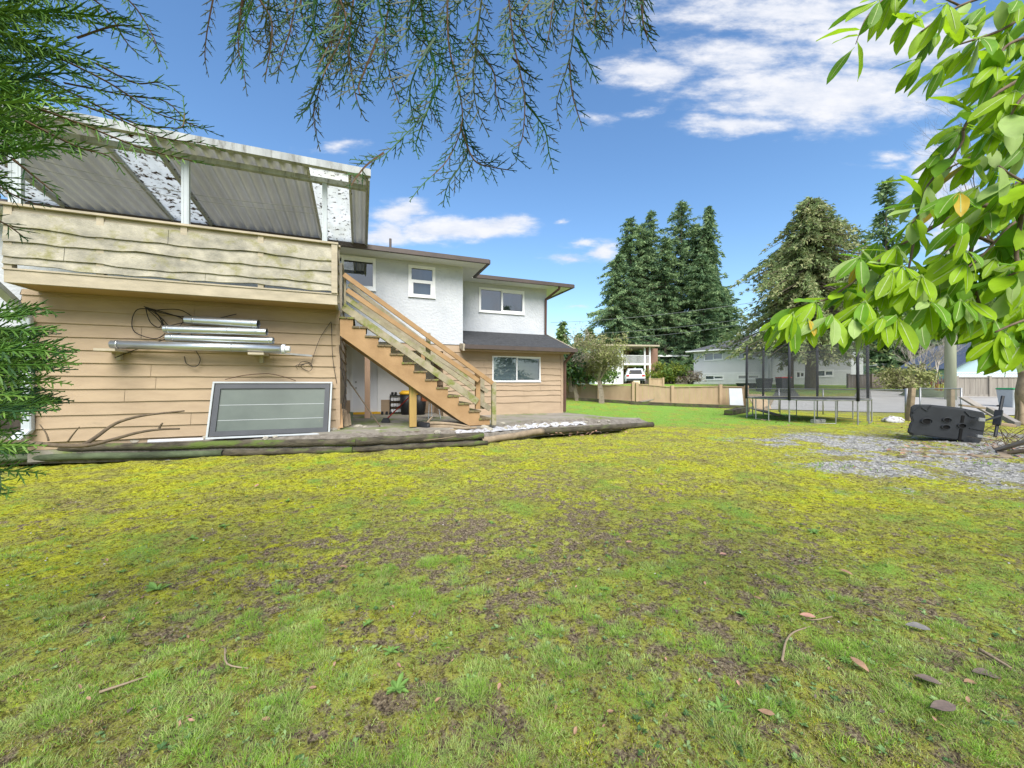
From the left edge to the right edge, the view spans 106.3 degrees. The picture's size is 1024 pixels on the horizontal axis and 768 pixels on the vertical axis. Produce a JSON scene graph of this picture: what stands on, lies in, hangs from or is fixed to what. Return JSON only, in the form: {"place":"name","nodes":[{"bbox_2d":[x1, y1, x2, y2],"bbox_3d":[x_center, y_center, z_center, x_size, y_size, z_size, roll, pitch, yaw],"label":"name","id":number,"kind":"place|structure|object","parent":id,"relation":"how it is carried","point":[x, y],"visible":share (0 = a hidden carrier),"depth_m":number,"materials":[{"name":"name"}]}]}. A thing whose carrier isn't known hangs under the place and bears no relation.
{"place":"outdoors","nodes":[
{"label":"outdoors","id":0,"kind":"place"},
{"bbox_2d":[0,412,639,438],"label":"patio","id":1,"kind":"structure","parent":0,"point":[399,422],"depth_m":10.03,"materials":[{"name":"concrete"}]},
{"bbox_2d":[205,382,332,438],"bbox_3d":[-4.627,0.477,7.447,2.062,1.045,0.333,0,0,-21],"label":"window frame","id":2,"kind":"object","parent":1,"relation":"on","point":[252,410],"visible":0.96,"depth_m":7.42,"materials":[{"name":"grey metal"}]},
{"bbox_2d":[399,390,408,414],"bbox_3d":[-3.245,0.570,11.874,0.480,0.740,0.480,0,0,0],"label":"storage bin","id":3,"kind":"object","parent":1,"relation":"on","point":[404,395],"visible":0.57,"depth_m":11.69,"materials":[{"name":"black plastic"}]},
{"bbox_2d":[417,394,425,414],"bbox_3d":[-2.869,0.570,11.874,0.480,0.740,0.480,0,0,0],"label":"storage bin","id":4,"kind":"object","parent":1,"relation":"on","point":[421,405],"visible":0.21,"depth_m":11.71,"materials":[{"name":"black plastic"}]},
{"bbox_2d":[0,384,1023,767],"bbox_3d":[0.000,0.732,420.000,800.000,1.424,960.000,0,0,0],"label":"ground","id":5,"kind":"structure","parent":0,"point":[762,442],"depth_m":2.61,"materials":[{"name":"plant"}]},
{"bbox_2d":[1,375,20,428],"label":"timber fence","id":6,"kind":"object","parent":5,"relation":"on","point":[16,423],"depth_m":7.99,"materials":[{"name":"wood"}]},
{"bbox_2d":[0,298,81,498],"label":"cedar hedge","id":7,"kind":"object","parent":5,"relation":"on","point":[15,363],"visible":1,"depth_m":1.32,"materials":[{"name":"green plant"}]},
{"bbox_2d":[0,410,184,447],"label":"dead branch","id":8,"kind":"object","parent":5,"relation":"on","point":[88,443],"visible":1,"depth_m":6.01,"materials":[{"name":"wood"}]},
{"bbox_2d":[0,450,223,462],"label":"edging log","id":9,"kind":"object","parent":5,"relation":"on","point":[118,455],"visible":0.91,"depth_m":6.59,"materials":[{"name":"brown wood"}]},
{"bbox_2d":[99,673,153,693],"bbox_3d":[-1.643,1.280,1.647,0.177,0.010,0.012,0,0,-36],"label":"twig","id":10,"kind":"object","parent":5,"relation":"on","point":[112,687],"visible":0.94,"depth_m":1.63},
{"bbox_2d":[144,582,172,591],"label":"weed","id":11,"kind":"object","parent":5,"relation":"on","point":[152,585],"visible":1,"depth_m":2.41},
{"bbox_2d":[222,447,352,455],"bbox_3d":[-4.107,1.244,7.060,2.265,0.129,0.134,0,0,-9],"label":"edging log","id":12,"kind":"object","parent":5,"relation":"on","point":[242,452],"visible":0.91,"depth_m":7.00,"materials":[{"name":"brown wood"}]},
{"bbox_2d":[0,100,577,461],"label":"house","id":13,"kind":"structure","parent":5,"relation":"on","point":[278,247],"depth_m":7.29,"materials":[{"name":"beige"}]},
{"bbox_2d":[115,306,235,366],"bbox_3d":[-6.078,-0.848,7.005,1.780,1.072,0.076,0,0,-21],"label":"wire tangle","id":14,"kind":"object","parent":13,"relation":"hanging from","point":[156,313],"visible":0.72,"depth_m":6.90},
{"bbox_2d":[108,340,290,353],"bbox_3d":[-5.548,-0.665,6.950,2.736,0.180,0.176,0,0,-16],"label":"metal duct","id":15,"kind":"object","parent":13,"relation":"attached to","point":[156,345],"visible":0.99,"depth_m":6.87,"materials":[{"name":"silver metal"}]},
{"bbox_2d":[165,334,274,343],"bbox_3d":[-5.345,-0.823,7.067,1.713,0.152,0.139,0,0,-13],"label":"metal duct","id":16,"kind":"object","parent":15,"relation":"on","point":[216,339],"visible":1,"depth_m":7.01,"materials":[{"name":"metal"}]},
{"bbox_2d":[162,325,267,335],"bbox_3d":[-5.385,-0.975,7.008,1.638,0.147,0.139,0,0,-12],"label":"metal duct","id":17,"kind":"object","parent":16,"relation":"on","point":[213,330],"visible":1,"depth_m":6.96,"materials":[{"name":"metal"}]},
{"bbox_2d":[183,316,260,327],"bbox_3d":[-5.326,-1.140,7.074,1.211,0.203,0.164,0,0,-9],"label":"metal duct","id":18,"kind":"object","parent":17,"relation":"on","point":[216,321],"visible":0.99,"depth_m":7.02,"materials":[{"name":"metal"}]},
{"bbox_2d":[340,255,375,290],"bbox_3d":[-4.556,-3.004,10.335,1.690,0.905,0.170,0,0,-21],"label":"window","id":19,"kind":"structure","parent":13,"relation":"in","point":[362,269],"depth_m":10.48,"materials":[{"name":"white paint"}]},
{"bbox_2d":[350,347,380,414],"bbox_3d":[-4.555,-0.115,11.968,0.890,2.110,0.110,0,0,-21],"label":"door","id":20,"kind":"structure","parent":13,"relation":"in","point":[357,360],"depth_m":11.94,"materials":[{"name":"white paint"}]},
{"bbox_2d":[408,264,435,298],"bbox_3d":[-2.609,-2.937,11.099,0.782,0.916,0.170,0,0,-21],"label":"window","id":21,"kind":"structure","parent":13,"relation":"in","point":[421,279],"depth_m":11.12,"materials":[{"name":"white paint"}]},
{"bbox_2d":[479,287,524,314],"bbox_3d":[-0.369,-2.921,13.642,1.731,0.874,0.170,0,0,-21],"label":"window","id":22,"kind":"structure","parent":13,"relation":"in","point":[491,300],"depth_m":13.59,"materials":[{"name":"white paint"}]},
{"bbox_2d":[492,356,540,381],"bbox_3d":[0.137,-0.464,12.176,1.657,0.811,0.170,0,0,-21],"label":"window","id":23,"kind":"structure","parent":13,"relation":"in","point":[504,368],"depth_m":12.18,"materials":[{"name":"glass"}]},
{"bbox_2d":[0,418,646,464],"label":"retaining edge","id":24,"kind":"object","parent":5,"relation":"on","point":[591,421],"visible":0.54,"depth_m":7.58,"materials":[{"name":"wood"}]},
{"bbox_2d":[147,438,209,442],"bbox_3d":[-5.310,1.030,7.296,2.530,0.070,0.070,0,0,-20],"label":"plastic pipe","id":25,"kind":"object","parent":24,"relation":"on","point":[169,440],"visible":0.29,"depth_m":6.97,"materials":[{"name":"plastic"}]},
{"bbox_2d":[13,438,355,452],"bbox_3d":[-6.654,1.096,6.713,7.492,0.149,0.161,0,0,-9],"label":"edging log","id":26,"kind":"object","parent":24,"relation":"on","point":[220,444],"visible":0.81,"depth_m":6.87,"materials":[{"name":"brown wood"}]},
{"bbox_2d":[417,416,476,429],"bbox_3d":[-1.456,0.878,8.418,1.362,0.328,0.271,0,0,11],"label":"driftwood root","id":27,"kind":"object","parent":24,"relation":"on","point":[437,424],"visible":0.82,"depth_m":8.42,"materials":[{"name":"brown wood"}]},
{"bbox_2d":[455,421,586,432],"bbox_3d":[0.359,1.062,9.552,4.255,0.161,0.608,0,0,-43],"label":"plastic sheet","id":28,"kind":"object","parent":24,"relation":"on","point":[533,425],"visible":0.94,"depth_m":9.53,"materials":[{"name":"plastic"}]},
{"bbox_2d":[0,0,659,243],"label":"cedar tree","id":29,"kind":"object","parent":5,"relation":"on","point":[15,95],"visible":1,"depth_m":1.13,"materials":[{"name":"green plant"}]},
{"bbox_2d":[386,672,408,694],"bbox_3d":[-0.477,1.268,1.618,0.103,0.037,0.096,0,0,22],"label":"weed","id":30,"kind":"object","parent":5,"relation":"on","point":[398,685],"visible":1,"depth_m":1.62,"materials":[{"name":"plant"}]},
{"bbox_2d":[352,441,487,452],"bbox_3d":[-1.798,1.249,7.680,2.713,0.123,0.128,0,0,-20],"label":"edging log","id":31,"kind":"object","parent":5,"relation":"on","point":[417,446],"visible":0.91,"depth_m":7.62,"materials":[{"name":"brown wood"}]},
{"bbox_2d":[350,432,483,445],"bbox_3d":[-1.838,1.103,7.722,2.616,0.182,0.180,0,0,-20],"label":"edging log","id":32,"kind":"object","parent":31,"relation":"on","point":[379,440],"visible":0.98,"depth_m":7.63,"materials":[{"name":"brown wood"}]},
{"bbox_2d":[0,429,1023,767],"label":"moss","id":33,"kind":"object","parent":5,"relation":"on","point":[868,749],"visible":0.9,"depth_m":1.92,"materials":[{"name":"plant"}]},
{"bbox_2d":[480,428,544,442],"bbox_3d":[0.053,1.201,8.954,0.179,0.168,2.172,0,0,41],"label":"edging log","id":34,"kind":"object","parent":5,"relation":"on","point":[508,436],"visible":0.93,"depth_m":8.84,"materials":[{"name":"brown wood"}]},
{"bbox_2d":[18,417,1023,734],"bbox_3d":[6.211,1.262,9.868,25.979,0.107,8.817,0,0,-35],"label":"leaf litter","id":35,"kind":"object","parent":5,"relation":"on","point":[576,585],"visible":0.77,"depth_m":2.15,"materials":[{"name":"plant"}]},
{"bbox_2d":[555,321,571,344],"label":"conifer tree","id":36,"kind":"object","parent":5,"relation":"on","point":[561,332],"visible":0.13,"depth_m":74.37,"materials":[{"name":"green plant"}]},
{"bbox_2d":[564,340,590,391],"bbox_3d":[3.671,-1.110,23.468,2.570,3.184,3.106,0,0,38],"label":"rhododendron bush","id":37,"kind":"object","parent":5,"relation":"on","point":[572,377],"visible":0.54,"depth_m":23.13,"materials":[{"name":"green plant"}]},
{"bbox_2d":[566,351,598,400],"bbox_3d":[3.857,-0.678,23.817,4.271,3.514,3.509,0,0,0],"label":"bare tree","id":38,"kind":"object","parent":5,"relation":"on","point":[575,388],"visible":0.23,"depth_m":23.09,"materials":[{"name":"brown plant"}]},
{"bbox_2d":[535,422,653,433],"bbox_3d":[2.391,1.216,10.652,4.089,0.169,0.176,0,0,-26],"label":"edging log","id":39,"kind":"object","parent":5,"relation":"on","point":[555,430],"visible":0.89,"depth_m":10.55,"materials":[{"name":"brown wood"}]},
{"bbox_2d":[576,346,616,383],"bbox_3d":[5.285,-1.265,26.332,3.016,2.762,2.997,0,0,-38],"label":"rhododendron bush","id":40,"kind":"object","parent":5,"relation":"on","point":[587,380],"visible":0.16,"depth_m":26.12,"materials":[{"name":"green plant"}]},
{"bbox_2d":[562,322,632,402],"bbox_3d":[4.802,-1.204,22.487,3.986,4.735,5.294,0,0,0],"label":"tree","id":41,"kind":"object","parent":5,"relation":"on","point":[602,359],"visible":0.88,"depth_m":21.56,"materials":[{"name":"green plant"}]},
{"bbox_2d":[566,381,634,400],"bbox_3d":[5.267,0.494,23.670,4.658,1.398,0.572,0,0,42],"label":"timber fence","id":42,"kind":"object","parent":5,"relation":"on","point":[618,392],"visible":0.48,"depth_m":23.11,"materials":[{"name":"beige paint"}]},
{"bbox_2d":[590,369,620,383],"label":"garden shrub","id":43,"kind":"object","parent":5,"relation":"on","point":[607,377],"visible":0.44,"depth_m":40.41,"materials":[{"name":"green plant"}]},
{"bbox_2d":[579,344,659,383],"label":"house","id":44,"kind":"structure","parent":5,"relation":"on","point":[649,357],"depth_m":50.94,"materials":[{"name":"white paint"}]},
{"bbox_2d":[586,253,668,370],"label":"conifer tree","id":45,"kind":"object","parent":5,"relation":"on","point":[615,282],"visible":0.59,"depth_m":58.99,"materials":[{"name":"green plant"}]},
{"bbox_2d":[581,216,681,366],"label":"conifer tree","id":46,"kind":"object","parent":5,"relation":"on","point":[625,251],"visible":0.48,"depth_m":60.94,"materials":[{"name":"green plant"}]},
{"bbox_2d":[624,369,644,383],"bbox_3d":[13.202,-0.808,41.466,1.900,1.665,4.470,0,0,14],"label":"parked car","id":47,"kind":"object","parent":5,"relation":"on","point":[636,375],"visible":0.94,"depth_m":39.50,"materials":[{"name":"white paint"}]},
{"bbox_2d":[605,223,679,367],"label":"conifer tree","id":48,"kind":"object","parent":5,"relation":"on","point":[642,253],"visible":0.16,"depth_m":62.74,"materials":[{"name":"green plant"}]},
{"bbox_2d":[648,378,663,385],"bbox_3d":[12.628,-0.149,33.580,1.336,0.829,0.160,0,0,0],"label":"timber fence","id":49,"kind":"object","parent":5,"relation":"on","point":[656,381],"visible":0.8,"depth_m":33.58,"materials":[{"name":"beige paint"}]},
{"bbox_2d":[634,209,685,349],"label":"conifer tree","id":50,"kind":"object","parent":5,"relation":"on","point":[649,218],"visible":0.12,"depth_m":65.53,"materials":[{"name":"green plant"}]},
{"bbox_2d":[579,398,745,408],"bbox_3d":[7.837,1.054,21.212,8.715,0.424,0.606,0,0,28],"label":"timber edging","id":51,"kind":"object","parent":5,"relation":"on","point":[665,404],"visible":0.93,"depth_m":20.79,"materials":[{"name":"wood"}]},
{"bbox_2d":[644,360,684,383],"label":"garden shrub","id":52,"kind":"object","parent":5,"relation":"on","point":[661,368],"visible":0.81,"depth_m":41.51,"materials":[{"name":"green plant"}]},
{"bbox_2d":[633,236,709,370],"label":"conifer tree","id":53,"kind":"object","parent":5,"relation":"on","point":[667,272],"visible":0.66,"depth_m":59.22,"materials":[{"name":"green plant"}]},
{"bbox_2d":[659,360,693,383],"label":"garden shrub","id":54,"kind":"object","parent":5,"relation":"on","point":[685,368],"visible":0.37,"depth_m":41.46,"materials":[{"name":"green plant"}]},
{"bbox_2d":[637,199,738,361],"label":"conifer tree","id":55,"kind":"object","parent":5,"relation":"on","point":[681,246],"visible":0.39,"depth_m":60.96,"materials":[{"name":"green plant"}]},
{"bbox_2d":[675,370,706,383],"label":"garden shrub","id":56,"kind":"object","parent":5,"relation":"on","point":[693,377],"visible":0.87,"depth_m":41.11,"materials":[{"name":"grey plant"}]},
{"bbox_2d":[635,382,748,406],"bbox_3d":[9.840,0.609,21.342,5.715,1.412,0.391,0,0,21],"label":"timber fence","id":57,"kind":"object","parent":5,"relation":"on","point":[695,394],"visible":0.63,"depth_m":21.43,"materials":[{"name":"beige paint"}]},
{"bbox_2d":[673,223,718,338],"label":"conifer tree","id":58,"kind":"object","parent":5,"relation":"on","point":[694,243],"visible":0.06,"depth_m":63.37,"materials":[{"name":"green plant"}]},
{"bbox_2d":[664,254,742,370],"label":"conifer tree","id":59,"kind":"object","parent":5,"relation":"on","point":[703,288],"visible":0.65,"depth_m":56.42,"materials":[{"name":"green plant"}]},
{"bbox_2d":[687,205,737,337],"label":"conifer tree","id":60,"kind":"object","parent":5,"relation":"on","point":[708,245],"visible":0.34,"depth_m":59.23,"materials":[{"name":"green plant"}]},
{"bbox_2d":[708,695,732,711],"bbox_3d":[0.823,1.273,1.519,0.090,0.028,0.075,0,0,0],"label":"weed","id":61,"kind":"object","parent":5,"relation":"on","point":[725,709],"visible":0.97,"depth_m":1.52,"materials":[{"name":"plant"}]},
{"bbox_2d":[716,286,746,337],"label":"conifer tree","id":62,"kind":"object","parent":5,"relation":"on","point":[736,315],"visible":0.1,"depth_m":58.30,"materials":[{"name":"green plant"}]},
{"bbox_2d":[729,388,743,404],"bbox_3d":[11.508,0.734,19.745,0.800,1.020,0.390,0,0,0],"label":"white board","id":63,"kind":"object","parent":5,"relation":"on","point":[735,396],"visible":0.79,"depth_m":19.76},
{"bbox_2d":[724,407,749,414],"bbox_3d":[9.878,1.188,16.825,2.540,0.244,0.300,0,0,-44],"label":"railway sleeper","id":64,"kind":"object","parent":5,"relation":"on","point":[736,411],"visible":0.9,"depth_m":16.34,"materials":[{"name":"wood"}]},
{"bbox_2d":[748,394,771,409],"bbox_3d":[12.478,0.891,19.375,0.826,0.750,0.650,0,0,0],"label":"plywood panel","id":65,"kind":"object","parent":5,"relation":"on","point":[760,404],"visible":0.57,"depth_m":19.27,"materials":[{"name":"beige paint"}]},
{"bbox_2d":[756,378,772,390],"bbox_3d":[18.715,0.069,28.500,0.848,1.000,0.848,0,0,0],"label":"wheelie bin","id":66,"kind":"object","parent":5,"relation":"on","point":[768,382],"visible":0.75,"depth_m":28.16,"materials":[{"name":"black plastic"}]},
{"bbox_2d":[685,335,870,384],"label":"house","id":67,"kind":"structure","parent":5,"relation":"on","point":[716,368],"depth_m":39.82,"materials":[{"name":"grey paint"}]},
{"bbox_2d":[704,352,722,360],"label":"window","id":68,"kind":"structure","parent":67,"relation":"in","point":[716,356],"depth_m":42.46,"materials":[{"name":"glass"}]},
{"bbox_2d":[737,374,759,379],"bbox_3d":[24.596,-0.726,39.958,0.170,0.544,2.081,0,0,-43],"label":"window","id":69,"kind":"structure","parent":67,"relation":"in","point":[750,376],"depth_m":39.83,"materials":[{"name":"glass"}]},
{"bbox_2d":[772,359,783,379],"bbox_3d":[26.337,-1.450,37.971,0.060,2.100,1.000,0,0,-43],"label":"door","id":70,"kind":"structure","parent":67,"relation":"in","point":[775,362],"depth_m":38.06,"materials":[{"name":"white paint"}]},
{"bbox_2d":[819,369,833,376],"bbox_3d":[28.836,-0.980,35.352,0.170,0.689,1.264,0,0,-43],"label":"window","id":71,"kind":"structure","parent":67,"relation":"in","point":[822,373],"depth_m":35.27,"materials":[{"name":"glass"}]},
{"bbox_2d":[775,377,791,391],"bbox_3d":[19.575,0.067,27.700,0.765,1.150,0.765,0,0,0],"label":"wheelie bin","id":72,"kind":"object","parent":5,"relation":"on","point":[781,382],"visible":0.7,"depth_m":27.41,"materials":[{"name":"black plastic"}]},
{"bbox_2d":[736,236,844,387],"bbox_3d":[22.909,-5.721,30.476,7.254,12.747,7.091,0,0,-28],"label":"cedar tree","id":73,"kind":"object","parent":5,"relation":"on","point":[783,357],"visible":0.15,"depth_m":30.83,"materials":[{"name":"green plant"}]},
{"bbox_2d":[781,626,809,661],"bbox_3d":[1.397,1.280,1.917,0.408,0.010,0.049,0,0,-38],"label":"twig","id":74,"kind":"object","parent":5,"relation":"on","point":[784,647],"visible":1,"depth_m":1.90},
{"bbox_2d":[692,196,905,388],"bbox_3d":[23.727,-7.011,30.426,13.975,15.502,14.076,0,0,0],"label":"cedar tree","id":75,"kind":"object","parent":5,"relation":"on","point":[815,224],"visible":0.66,"depth_m":28.90,"materials":[{"name":"green plant"}]},
{"bbox_2d":[745,341,872,424],"bbox_3d":[10.700,-0.090,14.050,3.672,2.780,3.728,0,0,0],"label":"trampoline","id":76,"kind":"object","parent":5,"relation":"on","point":[789,397],"visible":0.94,"depth_m":13.42,"materials":[{"name":"metal"}]},
{"bbox_2d":[748,388,904,417],"bbox_3d":[13.068,0.746,16.552,0.049,1.108,5.712,0,0,-29],"label":"chain link fence","id":77,"kind":"object","parent":5,"relation":"on","point":[779,391],"visible":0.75,"depth_m":15.98,"materials":[{"name":"metal"}]},
{"bbox_2d":[846,374,890,388],"bbox_3d":[29.885,-0.194,31.075,4.857,1.308,0.680,0,0,4],"label":"timber fence","id":78,"kind":"object","parent":5,"relation":"on","point":[850,381],"visible":0.43,"depth_m":31.12,"materials":[{"name":"wood"}]},
{"bbox_2d":[849,175,921,352],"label":"spruce tree","id":79,"kind":"object","parent":5,"relation":"on","point":[886,189],"visible":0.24,"depth_m":59.80,"materials":[{"name":"green plant"}]},
{"bbox_2d":[759,0,1023,376],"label":"laurel tree","id":80,"kind":"object","parent":5,"relation":"on","point":[966,311],"visible":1,"depth_m":1.41,"materials":[{"name":"green plant"}]},
{"bbox_2d":[863,307,943,374],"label":"conifer tree","id":81,"kind":"object","parent":5,"relation":"on","point":[878,357],"visible":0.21,"depth_m":50.84,"materials":[{"name":"green plant"}]},
{"bbox_2d":[872,361,943,389],"bbox_3d":[29.433,-0.495,28.423,4.702,2.462,3.357,0,0,25],"label":"garden shrub","id":82,"kind":"object","parent":5,"relation":"on","point":[902,379],"visible":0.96,"depth_m":28.20,"materials":[{"name":"green plant"}]},
{"bbox_2d":[905,388,915,420],"bbox_3d":[14.091,0.718,13.575,0.256,1.165,0.150,0,0,0],"label":"wooden post","id":83,"kind":"object","parent":5,"relation":"on","point":[911,393],"visible":0.87,"depth_m":13.53,"materials":[{"name":"wood"}]},
{"bbox_2d":[905,622,930,629],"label":"dead leaf","id":84,"kind":"object","parent":5,"relation":"on","point":[918,625],"visible":1,"depth_m":1.98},
{"bbox_2d":[899,389,943,397],"bbox_3d":[27.770,0.690,25.604,3.334,0.731,1.751,0,0,0],"label":"grass mound","id":85,"kind":"object","parent":5,"relation":"on","point":[925,391],"depth_m":25.05,"materials":[{"name":"plant"}]},
{"bbox_2d":[914,674,940,683],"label":"dead leaf","id":86,"kind":"object","parent":5,"relation":"on","point":[928,678],"visible":1,"depth_m":1.64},
{"bbox_2d":[893,335,970,387],"bbox_3d":[31.881,-1.863,29.170,4.435,4.967,4.638,0,0,-36],"label":"bare tree","id":87,"kind":"object","parent":5,"relation":"on","point":[939,361],"visible":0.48,"depth_m":29.01,"materials":[{"name":"brown plant"}]},
{"bbox_2d":[919,388,961,407],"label":"gate","id":88,"kind":"structure","parent":5,"relation":"on","point":[960,395],"depth_m":12.78,"materials":[{"name":"metal"}]},
{"bbox_2d":[930,700,955,710],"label":"dead leaf","id":89,"kind":"object","parent":5,"relation":"on","point":[943,705],"visible":1,"depth_m":1.50,"materials":[{"name":"plant"}]},
{"bbox_2d":[944,251,956,399],"bbox_3d":[27.115,-3.612,23.750,0.540,9.800,0.540,0,0,0],"label":"utility pole","id":90,"kind":"object","parent":5,"relation":"on","point":[950,366],"visible":0.2,"depth_m":23.61,"materials":[{"name":"grey wood"}]},
{"bbox_2d":[947,389,954,406],"bbox_3d":[15.629,0.729,13.675,0.159,1.141,0.150,0,0,0],"label":"wooden post","id":91,"kind":"object","parent":5,"relation":"on","point":[950,396],"visible":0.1,"depth_m":13.62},
{"bbox_2d":[899,450,1008,458],"bbox_3d":[8.015,1.300,7.013,1.378,0.070,0.090,0,0,30],"label":"half buried timber","id":92,"kind":"object","parent":5,"relation":"on","point":[953,454],"visible":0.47,"depth_m":6.99,"materials":[{"name":"wood"}]},
{"bbox_2d":[887,60,1023,269],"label":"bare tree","id":93,"kind":"object","parent":5,"relation":"on","point":[988,236],"visible":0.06,"depth_m":6.66,"materials":[{"name":"brown plant"}]},
{"bbox_2d":[907,396,1004,442],"bbox_3d":[10.183,0.785,8.657,2.300,1.033,1.006,0,0,11],"label":"basketball hoop base","id":94,"kind":"object","parent":5,"relation":"on","point":[953,423],"visible":0.98,"depth_m":8.54,"materials":[{"name":"black plastic"}]},
{"bbox_2d":[900,342,1016,383],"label":"house","id":95,"kind":"structure","parent":5,"relation":"on","point":[963,365],"depth_m":39.29,"materials":[{"name":"white"}]},
{"bbox_2d":[959,397,993,416],"bbox_3d":[14.162,0.714,11.600,0.300,0.623,0.833,0,0,-9],"label":"old board","id":96,"kind":"object","parent":5,"relation":"on","point":[970,401],"visible":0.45,"depth_m":11.71,"materials":[{"name":"wood"}]},
{"bbox_2d":[957,372,1017,396],"bbox_3d":[31.561,0.100,25.193,4.452,1.777,0.203,0,0,7],"label":"timber fence","id":97,"kind":"object","parent":5,"relation":"on","point":[986,386],"visible":0.7,"depth_m":25.27,"materials":[{"name":"white paint"}]},
{"bbox_2d":[952,411,1023,452],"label":"brush pile","id":98,"kind":"object","parent":5,"relation":"on","point":[1013,436],"visible":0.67,"depth_m":8.33,"materials":[{"name":"brown plant"}]},
{"bbox_2d":[977,648,1011,668],"bbox_3d":[2.251,1.280,1.791,0.018,0.016,0.123,0,0,3],"label":"twig","id":99,"kind":"object","parent":5,"relation":"on","point":[990,655],"visible":1,"depth_m":1.80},
{"bbox_2d":[985,407,1020,426],"bbox_3d":[12.839,0.845,10.050,0.120,0.436,1.018,0,0,24],"label":"old board","id":100,"kind":"object","parent":5,"relation":"on","point":[1006,418],"visible":0.82,"depth_m":9.88,"materials":[{"name":"wood"}]},
{"bbox_2d":[992,446,1013,458],"bbox_3d":[9.277,1.300,7.273,1.817,0.050,0.140,0,0,-42],"label":"short board","id":101,"kind":"object","parent":5,"relation":"on","point":[1002,453],"visible":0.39,"depth_m":7.04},
{"bbox_2d":[994,439,1023,450],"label":"old board","id":102,"kind":"object","parent":101,"relation":"on","point":[1012,445],"visible":1,"depth_m":7.09,"materials":[{"name":"wood"}]},
{"bbox_2d":[995,388,1014,407],"bbox_3d":[26.000,0.750,20.000,0.764,1.100,0.764,0,0,0],"label":"wheelie bin","id":103,"kind":"object","parent":5,"relation":"on","point":[1008,394],"visible":0.56,"depth_m":19.92,"materials":[{"name":"grey plastic"}]},
{"bbox_2d":[1014,370,1023,424],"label":"trunk","id":104,"kind":"object","parent":5,"relation":"on","point":[1019,396],"visible":0.81,"depth_m":12.17,"materials":[{"name":"wood"}]},
{"bbox_2d":[0,0,1023,383],"label":"sky","id":105,"kind":"structure","parent":0,"point":[734,111],"materials":[{"name":"blue"}]},
{"bbox_2d":[750,396,1014,414],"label":"road","id":106,"kind":"structure","parent":0,"point":[989,402],"depth_m":21.25,"materials":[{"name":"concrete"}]},
{"bbox_2d":[880,416,904,422],"bbox_3d":[12.938,1.188,12.997,0.731,0.239,0.436,0,0,0],"label":"rock","id":107,"kind":"object","parent":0,"point":[891,419],"visible":0.96,"depth_m":12.86,"materials":[{"name":"stone"}]},
{"bbox_2d":[855,390,985,396],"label":"side road","id":108,"kind":"structure","parent":0,"point":[891,393],"depth_m":26.94,"materials":[{"name":"asphalt"}]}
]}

